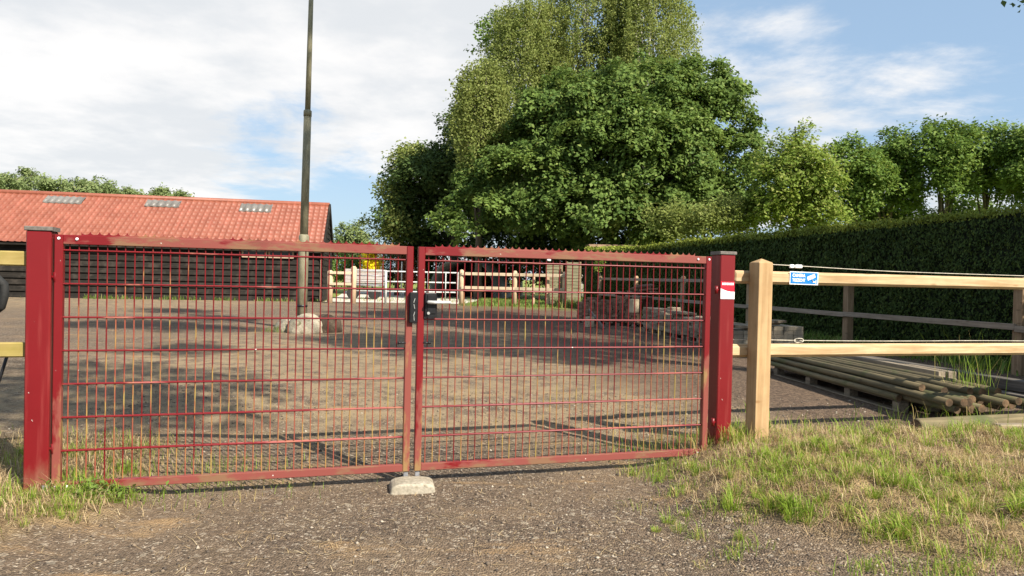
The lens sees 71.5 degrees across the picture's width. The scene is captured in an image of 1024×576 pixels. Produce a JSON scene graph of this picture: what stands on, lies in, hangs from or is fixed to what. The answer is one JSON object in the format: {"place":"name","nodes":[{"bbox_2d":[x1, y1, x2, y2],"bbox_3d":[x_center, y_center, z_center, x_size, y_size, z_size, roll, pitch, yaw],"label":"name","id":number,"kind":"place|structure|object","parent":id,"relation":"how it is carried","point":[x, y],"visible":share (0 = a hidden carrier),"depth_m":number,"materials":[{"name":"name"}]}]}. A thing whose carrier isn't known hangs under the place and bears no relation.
{"place":"outdoors","nodes":[
{"label":"outdoors","id":0,"kind":"place"},
{"bbox_2d":[325,291,476,303],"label":"path","id":1,"kind":"structure","parent":0,"point":[364,294],"depth_m":42.68,"materials":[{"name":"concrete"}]},
{"bbox_2d":[345,269,384,298],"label":"flat trailer","id":2,"kind":"object","parent":1,"relation":"on","point":[348,280],"visible":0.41,"depth_m":40.33,"materials":[{"name":"metal"}]},
{"bbox_2d":[430,260,510,298],"bbox_3d":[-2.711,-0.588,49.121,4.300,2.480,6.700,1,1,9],"label":"car","id":3,"kind":"object","parent":1,"relation":"on","point":[446,266],"visible":0.37,"depth_m":49.20,"materials":[{"name":"metal"}]},
{"bbox_2d":[356,270,458,303],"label":"farm gate","id":4,"kind":"structure","parent":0,"point":[386,291],"depth_m":34.65,"materials":[{"name":"white paint"}]},
{"bbox_2d":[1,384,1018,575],"bbox_3d":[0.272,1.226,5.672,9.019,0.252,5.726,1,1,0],"label":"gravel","id":5,"kind":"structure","parent":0,"point":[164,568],"depth_m":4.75,"materials":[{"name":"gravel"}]},
{"bbox_2d":[0,279,1023,575],"bbox_3d":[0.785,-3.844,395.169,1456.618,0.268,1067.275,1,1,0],"label":"ground","id":6,"kind":"structure","parent":0,"point":[320,365],"depth_m":5.21,"materials":[{"name":"brown soil"}]},
{"bbox_2d":[0,276,8,381],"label":"bicycle","id":7,"kind":"object","parent":6,"relation":"on","point":[4,290],"visible":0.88,"depth_m":4.61,"materials":[{"name":"black rubber"}]},
{"bbox_2d":[0,251,25,356],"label":"wooden fence","id":8,"kind":"object","parent":6,"relation":"on","point":[12,258],"visible":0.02,"depth_m":4.18,"materials":[{"name":"brown wood"}]},
{"bbox_2d":[0,171,32,190],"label":"tree","id":9,"kind":"object","parent":6,"relation":"on","point":[12,183],"visible":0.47,"depth_m":110.16,"materials":[{"name":"green plant"}]},
{"bbox_2d":[12,166,45,189],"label":"tree","id":10,"kind":"object","parent":6,"relation":"on","point":[30,175],"visible":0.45,"depth_m":117.94,"materials":[{"name":"green plant"}]},
{"bbox_2d":[23,226,59,491],"bbox_3d":[-2.799,0.495,4.245,0.172,1.716,0.149,1,1,-16],"label":"gate post","id":11,"kind":"object","parent":6,"relation":"on","point":[38,377],"visible":0.73,"depth_m":4.18,"materials":[{"name":"red metal"}]},
{"bbox_2d":[51,232,417,488],"bbox_3d":[-1.686,0.497,4.518,2.158,1.638,0.079,1,1,-16],"label":"gate leaf","id":12,"kind":"object","parent":11,"relation":"attached to","point":[240,244],"visible":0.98,"depth_m":4.49,"materials":[{"name":"red paint"}]},
{"bbox_2d":[32,172,72,191],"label":"tree","id":13,"kind":"object","parent":6,"relation":"on","point":[45,183],"visible":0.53,"depth_m":102.89,"materials":[{"name":"green plant"}]},
{"bbox_2d":[61,176,93,192],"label":"tree","id":14,"kind":"object","parent":6,"relation":"on","point":[80,185],"visible":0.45,"depth_m":110.36,"materials":[{"name":"green plant"}]},
{"bbox_2d":[86,175,118,192],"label":"tree","id":15,"kind":"object","parent":6,"relation":"on","point":[94,181],"visible":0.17,"depth_m":117.94,"materials":[{"name":"green plant"}]},
{"bbox_2d":[47,472,168,500],"bbox_3d":[-2.502,1.175,4.237,0.798,0.114,0.310,1,1,0],"label":"weed plant","id":16,"kind":"object","parent":6,"relation":"on","point":[104,486],"visible":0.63,"depth_m":4.21,"materials":[{"name":"green plant"}]},
{"bbox_2d":[94,178,122,193],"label":"tree","id":17,"kind":"object","parent":6,"relation":"on","point":[108,188],"visible":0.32,"depth_m":103.05,"materials":[{"name":"green plant"}]},
{"bbox_2d":[120,186,143,194],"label":"tree","id":18,"kind":"object","parent":6,"relation":"on","point":[128,190],"visible":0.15,"depth_m":109.90,"materials":[{"name":"green plant"}]},
{"bbox_2d":[148,182,172,195],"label":"tree","id":19,"kind":"object","parent":6,"relation":"on","point":[162,191],"visible":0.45,"depth_m":116.72,"materials":[{"name":"green plant"}]},
{"bbox_2d":[0,189,333,301],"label":"barn","id":20,"kind":"structure","parent":6,"relation":"on","point":[72,213],"depth_m":34.79,"materials":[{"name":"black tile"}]},
{"bbox_2d":[242,251,266,257],"bbox_3d":[-12.507,-1.656,34.546,1.175,0.357,0.052,1,1,-11],"label":"window","id":21,"kind":"structure","parent":20,"relation":"in","point":[243,252],"depth_m":34.55,"materials":[{"name":"white glass"}]},
{"bbox_2d":[268,252,293,258],"bbox_3d":[-11.288,-1.632,34.782,1.195,0.357,0.052,1,1,-11],"label":"window","id":22,"kind":"structure","parent":20,"relation":"in","point":[269,253],"depth_m":34.81,"materials":[{"name":"white glass"}]},
{"bbox_2d":[167,188,194,196],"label":"tree","id":23,"kind":"object","parent":6,"relation":"on","point":[180,193],"visible":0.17,"depth_m":103.52,"materials":[{"name":"green plant"}]},
{"bbox_2d":[274,319,289,331],"bbox_3d":[-5.305,0.883,16.628,0.496,0.331,0.485,1,1,-28],"label":"boulder","id":24,"kind":"object","parent":6,"relation":"on","point":[284,323],"visible":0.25,"depth_m":16.47,"materials":[{"name":"stone"}]},
{"bbox_2d":[287,313,322,333],"bbox_3d":[-4.778,0.832,16.435,0.824,0.493,0.691,1,1,-29],"label":"boulder","id":25,"kind":"object","parent":6,"relation":"on","point":[300,326],"visible":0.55,"depth_m":16.19,"materials":[{"name":"stone"}]},
{"bbox_2d":[297,0,312,315],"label":"lamp post","id":26,"kind":"object","parent":6,"relation":"on","point":[305,183],"visible":0.86,"depth_m":17.29,"materials":[{"name":"metal"}]},
{"bbox_2d":[318,314,341,332],"bbox_3d":[-4.333,0.847,16.734,0.717,0.475,0.567,1,1,-27],"label":"boulder","id":27,"kind":"object","parent":6,"relation":"on","point":[332,326],"visible":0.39,"depth_m":16.55,"materials":[{"name":"stone"}]},
{"bbox_2d":[327,266,356,302],"bbox_3d":[-8.163,-0.068,34.076,1.371,1.990,0.336,1,1,-11],"label":"wooden fence","id":28,"kind":"object","parent":6,"relation":"on","point":[331,283],"visible":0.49,"depth_m":33.96,"materials":[{"name":"wood"}]},
{"bbox_2d":[332,240,361,292],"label":"bush","id":29,"kind":"object","parent":6,"relation":"on","point":[340,268],"visible":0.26,"depth_m":51.44,"materials":[{"name":"green plant"}]},
{"bbox_2d":[337,253,369,287],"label":"bush","id":30,"kind":"object","parent":6,"relation":"on","point":[354,261],"visible":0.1,"depth_m":53.15,"materials":[{"name":"green plant"}]},
{"bbox_2d":[333,217,375,265],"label":"broadleaf tree","id":31,"kind":"object","parent":6,"relation":"on","point":[348,234],"visible":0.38,"depth_m":83.19,"materials":[{"name":"green plant"}]},
{"bbox_2d":[355,237,386,287],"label":"bush","id":32,"kind":"object","parent":6,"relation":"on","point":[371,264],"visible":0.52,"depth_m":49.63,"materials":[{"name":"yellow plant"}]},
{"bbox_2d":[353,136,430,294],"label":"broadleaf tree","id":33,"kind":"object","parent":6,"relation":"on","point":[393,229],"visible":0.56,"depth_m":48.77,"materials":[{"name":"green plant"}]},
{"bbox_2d":[379,237,404,292],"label":"bush","id":34,"kind":"object","parent":6,"relation":"on","point":[388,269],"visible":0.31,"depth_m":55.32,"materials":[{"name":"green plant"}]},
{"bbox_2d":[393,254,417,295],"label":"bush","id":35,"kind":"object","parent":6,"relation":"on","point":[404,273],"visible":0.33,"depth_m":49.57,"materials":[{"name":"green plant"}]},
{"bbox_2d":[389,476,434,494],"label":"stop block","id":36,"kind":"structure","parent":6,"relation":"on","point":[403,485],"depth_m":4.62,"materials":[{"name":"concrete"}]},
{"bbox_2d":[386,227,463,290],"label":"bush","id":37,"kind":"object","parent":6,"relation":"on","point":[431,263],"visible":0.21,"depth_m":52.58,"materials":[{"name":"green plant"}]},
{"bbox_2d":[358,103,524,295],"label":"broadleaf tree","id":38,"kind":"object","parent":6,"relation":"on","point":[436,166],"visible":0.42,"depth_m":48.58,"materials":[{"name":"green plant"}]},
{"bbox_2d":[440,54,516,298],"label":"birch tree","id":39,"kind":"object","parent":6,"relation":"on","point":[492,94],"visible":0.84,"depth_m":43.95,"materials":[{"name":"green plant"}]},
{"bbox_2d":[443,223,540,286],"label":"bush","id":40,"kind":"object","parent":6,"relation":"on","point":[489,243],"visible":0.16,"depth_m":51.37,"materials":[{"name":"green plant"}]},
{"bbox_2d":[0,400,1023,575],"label":"dry straw","id":41,"kind":"object","parent":6,"relation":"on","point":[542,494],"visible":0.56,"depth_m":4.29,"materials":[{"name":"beige plant"}]},
{"bbox_2d":[459,270,566,304],"bbox_3d":[0.028,0.116,35.332,5.370,1.950,0.373,1,1,7],"label":"wooden fence","id":42,"kind":"object","parent":6,"relation":"on","point":[461,281],"visible":0.81,"depth_m":35.21,"materials":[{"name":"wood"}]},
{"bbox_2d":[20,294,1017,375],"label":"weeds","id":43,"kind":"object","parent":6,"relation":"on","point":[1000,364],"visible":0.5,"depth_m":16.88,"materials":[{"name":"green plant"}]},
{"bbox_2d":[472,0,576,295],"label":"birch tree","id":44,"kind":"object","parent":6,"relation":"on","point":[508,39],"visible":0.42,"depth_m":53.86,"materials":[{"name":"green plant"}]},
{"bbox_2d":[497,229,596,294],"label":"bush","id":45,"kind":"object","parent":6,"relation":"on","point":[547,244],"visible":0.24,"depth_m":48.26,"materials":[{"name":"green plant"}]},
{"bbox_2d":[545,259,562,303],"bbox_3d":[2.145,-0.259,36.399,0.880,2.565,0.250,1,1,0],"label":"timber screen","id":46,"kind":"object","parent":6,"relation":"on","point":[556,280],"visible":0.45,"depth_m":36.38,"materials":[{"name":"brown wood"}]},
{"bbox_2d":[463,2,652,228],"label":"broadleaf tree","id":47,"kind":"object","parent":6,"relation":"on","point":[483,26],"visible":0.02,"depth_m":57.81,"materials":[{"name":"green plant"}]},
{"bbox_2d":[566,262,580,301],"bbox_3d":[3.109,-0.140,36.038,0.764,2.380,0.105,1,1,0],"label":"timber screen","id":48,"kind":"object","parent":6,"relation":"on","point":[575,281],"visible":0.61,"depth_m":35.98,"materials":[{"name":"brown wood"}]},
{"bbox_2d":[532,0,643,295],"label":"birch tree","id":49,"kind":"object","parent":6,"relation":"on","point":[565,11],"visible":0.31,"depth_m":55.27,"materials":[{"name":"green plant"}]},
{"bbox_2d":[585,317,593,326],"bbox_3d":[2.247,0.982,20.582,0.220,0.300,0.200,1,1,-17],"label":"stone block","id":50,"kind":"object","parent":6,"relation":"on","point":[587,323],"depth_m":20.50,"materials":[{"name":"stone"}]},
{"bbox_2d":[593,261,605,297],"bbox_3d":[3.745,-0.174,30.901,0.632,2.814,0.702,1,1,-35],"label":"sapling","id":51,"kind":"object","parent":6,"relation":"on","point":[596,262],"visible":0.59,"depth_m":30.92,"materials":[{"name":"green plant"}]},
{"bbox_2d":[423,47,777,250],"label":"maple tree","id":52,"kind":"object","parent":6,"relation":"on","point":[673,143],"visible":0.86,"depth_m":41.34,"materials":[{"name":"green plant"}]},
{"bbox_2d":[585,244,640,247],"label":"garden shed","id":53,"kind":"structure","parent":6,"relation":"on","point":[594,245],"depth_m":39.51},
{"bbox_2d":[574,223,662,269],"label":"bush","id":54,"kind":"object","parent":6,"relation":"on","point":[622,240],"depth_m":47.04,"materials":[{"name":"green plant"}]},
{"bbox_2d":[616,321,643,327],"bbox_3d":[3.880,1.096,21.328,1.200,0.133,0.890,2,1,42],"label":"pallet","id":55,"kind":"object","parent":6,"relation":"on","point":[624,323],"visible":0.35,"depth_m":21.26,"materials":[{"name":"brown wood"}]},
{"bbox_2d":[629,299,638,312],"bbox_3d":[3.238,0.476,18.907,0.200,0.360,0.220,1,1,-29],"label":"stone block","id":56,"kind":"object","parent":6,"relation":"on","point":[631,305],"depth_m":18.83,"materials":[{"name":"stone"}]},
{"bbox_2d":[597,0,703,184],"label":"birch tree","id":57,"kind":"object","parent":6,"relation":"on","point":[648,11],"visible":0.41,"depth_m":53.79,"materials":[{"name":"green plant"}]},
{"bbox_2d":[643,327,663,334],"bbox_3d":[4.088,1.135,18.676,0.890,0.133,1.200,1,1,-11],"label":"pallet","id":58,"kind":"object","parent":6,"relation":"on","point":[654,331],"visible":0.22,"depth_m":18.55,"materials":[{"name":"brown wood"}]},
{"bbox_2d":[663,331,686,339],"bbox_3d":[4.343,1.158,17.350,0.890,0.133,1.200,1,1,-11],"label":"pallet","id":59,"kind":"object","parent":6,"relation":"on","point":[674,335],"visible":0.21,"depth_m":17.23,"materials":[{"name":"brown wood"}]},
{"bbox_2d":[686,336,701,343],"bbox_3d":[4.597,1.181,16.024,0.890,0.133,1.200,1,1,-11],"label":"pallet","id":60,"kind":"object","parent":6,"relation":"on","point":[690,338],"visible":0.14,"depth_m":16.18,"materials":[{"name":"brown wood"}]},
{"bbox_2d":[635,184,773,243],"bbox_3d":[10.198,-2.063,37.688,7.776,6.706,4.078,1,1,0],"label":"shrub","id":61,"kind":"object","parent":6,"relation":"on","point":[707,217],"visible":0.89,"depth_m":36.80,"materials":[{"name":"green plant"}]},
{"bbox_2d":[707,251,736,444],"bbox_3d":[1.614,0.576,5.537,0.172,1.716,0.146,1,1,-16],"label":"gate post","id":62,"kind":"object","parent":6,"relation":"on","point":[721,334],"visible":0.94,"depth_m":5.48,"materials":[{"name":"red metal"}]},
{"bbox_2d":[413,244,711,475],"bbox_3d":[0.434,0.536,5.123,2.250,1.638,0.107,1,1,-16],"label":"gate leaf","id":63,"kind":"object","parent":62,"relation":"attached to","point":[428,302],"visible":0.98,"depth_m":5.12,"materials":[{"name":"red paint"}]},
{"bbox_2d":[723,116,856,233],"bbox_3d":[14.055,-3.739,36.479,6.494,10.252,4.982,1,1,0],"label":"light green tree","id":64,"kind":"object","parent":6,"relation":"on","point":[795,165],"visible":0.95,"depth_m":35.45,"materials":[{"name":"green plant"}]},
{"bbox_2d":[583,198,1023,364],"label":"hedge","id":65,"kind":"object","parent":6,"relation":"on","point":[967,244],"visible":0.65,"depth_m":15.95,"materials":[{"name":"green plant"}]},
{"bbox_2d":[597,276,1023,375],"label":"wooden fence","id":66,"kind":"object","parent":6,"relation":"on","point":[848,314],"visible":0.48,"depth_m":14.70,"materials":[{"name":"wood"}]},
{"bbox_2d":[820,130,908,223],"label":"oak tree","id":67,"kind":"object","parent":6,"relation":"on","point":[868,170],"visible":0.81,"depth_m":57.93,"materials":[{"name":"green plant"}]},
{"bbox_2d":[774,367,965,412],"bbox_3d":[4.468,1.266,9.204,0.840,0.133,3.000,1,1,-5],"label":"pallet","id":68,"kind":"object","parent":6,"relation":"on","point":[902,404],"visible":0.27,"depth_m":8.63,"materials":[{"name":"brown wood"}]},
{"bbox_2d":[770,361,902,400],"bbox_3d":[4.003,1.153,9.415,0.082,0.079,3.568,1,1,-5],"label":"wooden pole","id":69,"kind":"object","parent":68,"relation":"on","point":[879,392],"visible":0.81,"depth_m":8.69,"materials":[{"name":"brown wood"}]},
{"bbox_2d":[770,357,952,406],"bbox_3d":[4.063,1.080,8.967,0.089,0.082,4.162,1,1,-5],"label":"wooden pole","id":70,"kind":"object","parent":69,"relation":"on","point":[905,391],"visible":0.88,"depth_m":8.12,"materials":[{"name":"brown wood"}]},
{"bbox_2d":[770,360,960,413],"bbox_3d":[4.125,1.154,8.989,0.084,0.081,4.195,1,1,-5],"label":"wooden pole","id":71,"kind":"object","parent":68,"relation":"on","point":[955,409],"visible":0.24,"depth_m":7.32,"materials":[{"name":"brown wood"}]},
{"bbox_2d":[779,357,967,406],"bbox_3d":[4.149,1.077,9.031,0.088,0.092,4.387,1,1,-5],"label":"wooden pole","id":72,"kind":"object","parent":71,"relation":"on","point":[959,401],"visible":0.2,"depth_m":7.06,"materials":[{"name":"brown wood"}]},
{"bbox_2d":[781,357,924,390],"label":"wooden pole","id":73,"kind":"object","parent":72,"relation":"on","point":[892,380],"visible":0.76,"depth_m":8.40,"materials":[{"name":"brown wood"}]},
{"bbox_2d":[953,404,975,412],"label":"wooden pole","id":74,"kind":"object","parent":68,"relation":"on","point":[972,409],"visible":0.12,"depth_m":6.98,"materials":[{"name":"brown wood"}]},
{"bbox_2d":[973,403,985,412],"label":"wooden pole","id":75,"kind":"object","parent":68,"relation":"on","point":[980,408],"visible":0.12,"depth_m":6.95,"materials":[{"name":"brown wood"}]},
{"bbox_2d":[948,390,975,402],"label":"wooden pole","id":76,"kind":"object","parent":75,"relation":"on","point":[972,397],"visible":0.07,"depth_m":7.21,"materials":[{"name":"brown wood"}]},
{"bbox_2d":[812,357,972,394],"bbox_3d":[4.431,1.018,9.057,0.082,0.080,3.733,1,1,-6],"label":"wooden pole","id":77,"kind":"object","parent":76,"relation":"on","point":[960,389],"visible":0.46,"depth_m":7.94,"materials":[{"name":"brown wood"}]},
{"bbox_2d":[985,402,1002,409],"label":"wooden pole","id":78,"kind":"object","parent":68,"relation":"on","point":[994,406],"visible":0.06,"depth_m":7.26,"materials":[{"name":"brown wood"}]},
{"bbox_2d":[986,392,1021,404],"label":"wooden pole","id":79,"kind":"object","parent":78,"relation":"on","point":[1014,400],"visible":0.12,"depth_m":7.09,"materials":[{"name":"brown wood"}]},
{"bbox_2d":[831,356,1001,393],"bbox_3d":[4.731,1.030,9.234,0.088,0.090,3.927,1,1,-7],"label":"wooden pole","id":80,"kind":"object","parent":79,"relation":"on","point":[994,390],"visible":0.34,"depth_m":8.25,"materials":[{"name":"brown wood"}]},
{"bbox_2d":[733,259,1023,439],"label":"wooden fence","id":81,"kind":"object","parent":6,"relation":"on","point":[760,277],"visible":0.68,"depth_m":6.03,"materials":[{"name":"brown wood"}]},
{"bbox_2d":[789,271,817,284],"bbox_3d":[2.455,-0.082,5.973,0.285,0.108,0.013,2,1,-17],"label":"sign","id":82,"kind":"object","parent":81,"relation":"attached to","point":[804,278],"visible":1,"depth_m":5.97,"materials":[{"name":"plastic"}]},
{"bbox_2d":[733,338,1011,342],"bbox_3d":[4.726,0.486,6.719,6.200,0.044,0.037,1,1,-17],"label":"fence rope","id":83,"kind":"object","parent":81,"relation":"on","point":[794,340],"visible":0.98,"depth_m":6.12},
{"bbox_2d":[773,264,1022,275],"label":"fence rope","id":84,"kind":"object","parent":81,"relation":"on","point":[795,266],"visible":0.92,"depth_m":6.25,"materials":[{"name":"fabric"}]},
{"bbox_2d":[837,201,920,224],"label":"shrub","id":85,"kind":"object","parent":6,"relation":"on","point":[869,218],"visible":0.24,"depth_m":64.09,"materials":[{"name":"green plant"}]},
{"bbox_2d":[864,120,932,220],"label":"oak tree","id":86,"kind":"object","parent":6,"relation":"on","point":[897,148],"visible":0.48,"depth_m":60.66,"materials":[{"name":"green plant"}]},
{"bbox_2d":[893,199,952,219],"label":"shrub","id":87,"kind":"object","parent":6,"relation":"on","point":[924,212],"visible":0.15,"depth_m":64.53,"materials":[{"name":"green plant"}]},
{"bbox_2d":[891,112,993,214],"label":"oak tree","id":88,"kind":"object","parent":6,"relation":"on","point":[947,160],"visible":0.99,"depth_m":58.03,"materials":[{"name":"green plant"}]},
{"bbox_2d":[911,413,1023,431],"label":"wooden log","id":89,"kind":"object","parent":6,"relation":"on","point":[995,418],"visible":0.54,"depth_m":6.70,"materials":[{"name":"brown wood"}]},
{"bbox_2d":[948,194,1002,214],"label":"shrub","id":90,"kind":"object","parent":6,"relation":"on","point":[963,205],"visible":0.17,"depth_m":64.79,"materials":[{"name":"green plant"}]},
{"bbox_2d":[945,116,1022,213],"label":"oak tree","id":91,"kind":"object","parent":6,"relation":"on","point":[998,130],"visible":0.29,"depth_m":60.19,"materials":[{"name":"green plant"}]},
{"bbox_2d":[984,119,1023,213],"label":"oak tree","id":92,"kind":"object","parent":6,"relation":"on","point":[1013,169],"visible":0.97,"depth_m":57.06,"materials":[{"name":"green plant"}]},
{"bbox_2d":[993,423,1023,428],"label":"plank","id":93,"kind":"object","parent":6,"relation":"on","point":[1010,424],"visible":0.44,"depth_m":6.62,"materials":[{"name":"brown wood"}]},
{"bbox_2d":[1001,390,1023,407],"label":"timber beam","id":94,"kind":"structure","parent":6,"relation":"on","point":[1015,394],"depth_m":8.27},
{"bbox_2d":[866,356,1023,392],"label":"timber beam","id":95,"kind":"structure","parent":94,"relation":"on","point":[1014,384],"depth_m":8.79,"materials":[{"name":"wood"}]},
{"bbox_2d":[0,326,1023,575],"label":"grass","id":96,"kind":"structure","parent":0,"point":[896,530],"depth_m":4.37,"materials":[{"name":"green plant"}]},
{"bbox_2d":[0,417,1023,570],"bbox_3d":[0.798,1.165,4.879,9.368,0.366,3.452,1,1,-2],"label":"dry grass","id":97,"kind":"structure","parent":0,"point":[690,473],"depth_m":4.64,"materials":[{"name":"plant"}]},
{"bbox_2d":[0,0,1023,279],"label":"sky","id":98,"kind":"structure","parent":0,"point":[204,98],"materials":[{"name":"blue"}]},
{"bbox_3d":[4.175,0.706,17.141,0.420,0.058,0.470,1,1,-7],"label":"paving slab","id":99,"kind":"object","parent":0,"visible":0},
{"bbox_2d":[672,314,695,316],"bbox_3d":[4.136,0.646,17.144,0.420,0.058,0.470,1,1,-8],"label":"paving slab","id":100,"kind":"object","parent":99,"relation":"on","point":[683,315],"depth_m":16.92,"materials":[{"name":"concrete"}]},
{"bbox_2d":[665,310,696,314],"bbox_3d":[4.032,0.588,17.008,0.600,0.050,0.450,3,3,-23],"label":"paving slab","id":101,"kind":"object","parent":100,"relation":"on","point":[680,312],"depth_m":16.85,"materials":[{"name":"concrete"}]},
{"bbox_3d":[4.904,1.210,10.615,0.900,0.220,0.120,1,1,-8],"label":"bearer","id":102,"kind":"object","parent":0,"visible":0},
{"bbox_2d":[836,356,944,376],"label":"timber beam","id":103,"kind":"structure","parent":102,"relation":"on","point":[903,366],"depth_m":9.32,"materials":[{"name":"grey wood"}]},
{"bbox_3d":[5.124,1.237,8.915,0.900,0.220,0.120,1,1,-8],"label":"bearer","id":104,"kind":"object","parent":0,"visible":0},
{"bbox_2d":[861,356,955,378],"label":"timber beam","id":105,"kind":"structure","parent":104,"relation":"on","point":[949,374],"depth_m":9.02,"materials":[{"name":"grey wood"}]},
{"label":"wooden pole","id":106,"kind":"object","parent":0,"visible":0},
{"bbox_2d":[925,389,972,406],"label":"wooden pole","id":107,"kind":"object","parent":106,"relation":"on","point":[970,402],"visible":0.14,"depth_m":6.99,"materials":[{"name":"brown wood"}]},
{"bbox_2d":[803,357,947,392],"bbox_3d":[4.247,1.022,9.222,0.086,0.090,3.871,1,1,-6],"label":"wooden pole","id":108,"kind":"object","parent":107,"relation":"on","point":[936,388],"visible":0.3,"depth_m":8.01,"materials":[{"name":"brown wood"}]},
{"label":"wooden pole","id":109,"kind":"object","parent":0,"visible":0},
{"bbox_2d":[971,394,1008,406],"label":"wooden pole","id":110,"kind":"object","parent":109,"relation":"on","point":[995,400],"visible":0.12,"depth_m":7.08,"materials":[{"name":"brown wood"}]},
{"bbox_2d":[822,357,985,394],"bbox_3d":[4.561,1.031,9.202,0.097,0.095,3.934,1,1,-7],"label":"wooden pole","id":111,"kind":"object","parent":110,"relation":"on","point":[977,391],"visible":0.28,"depth_m":8.07,"materials":[{"name":"brown wood"}]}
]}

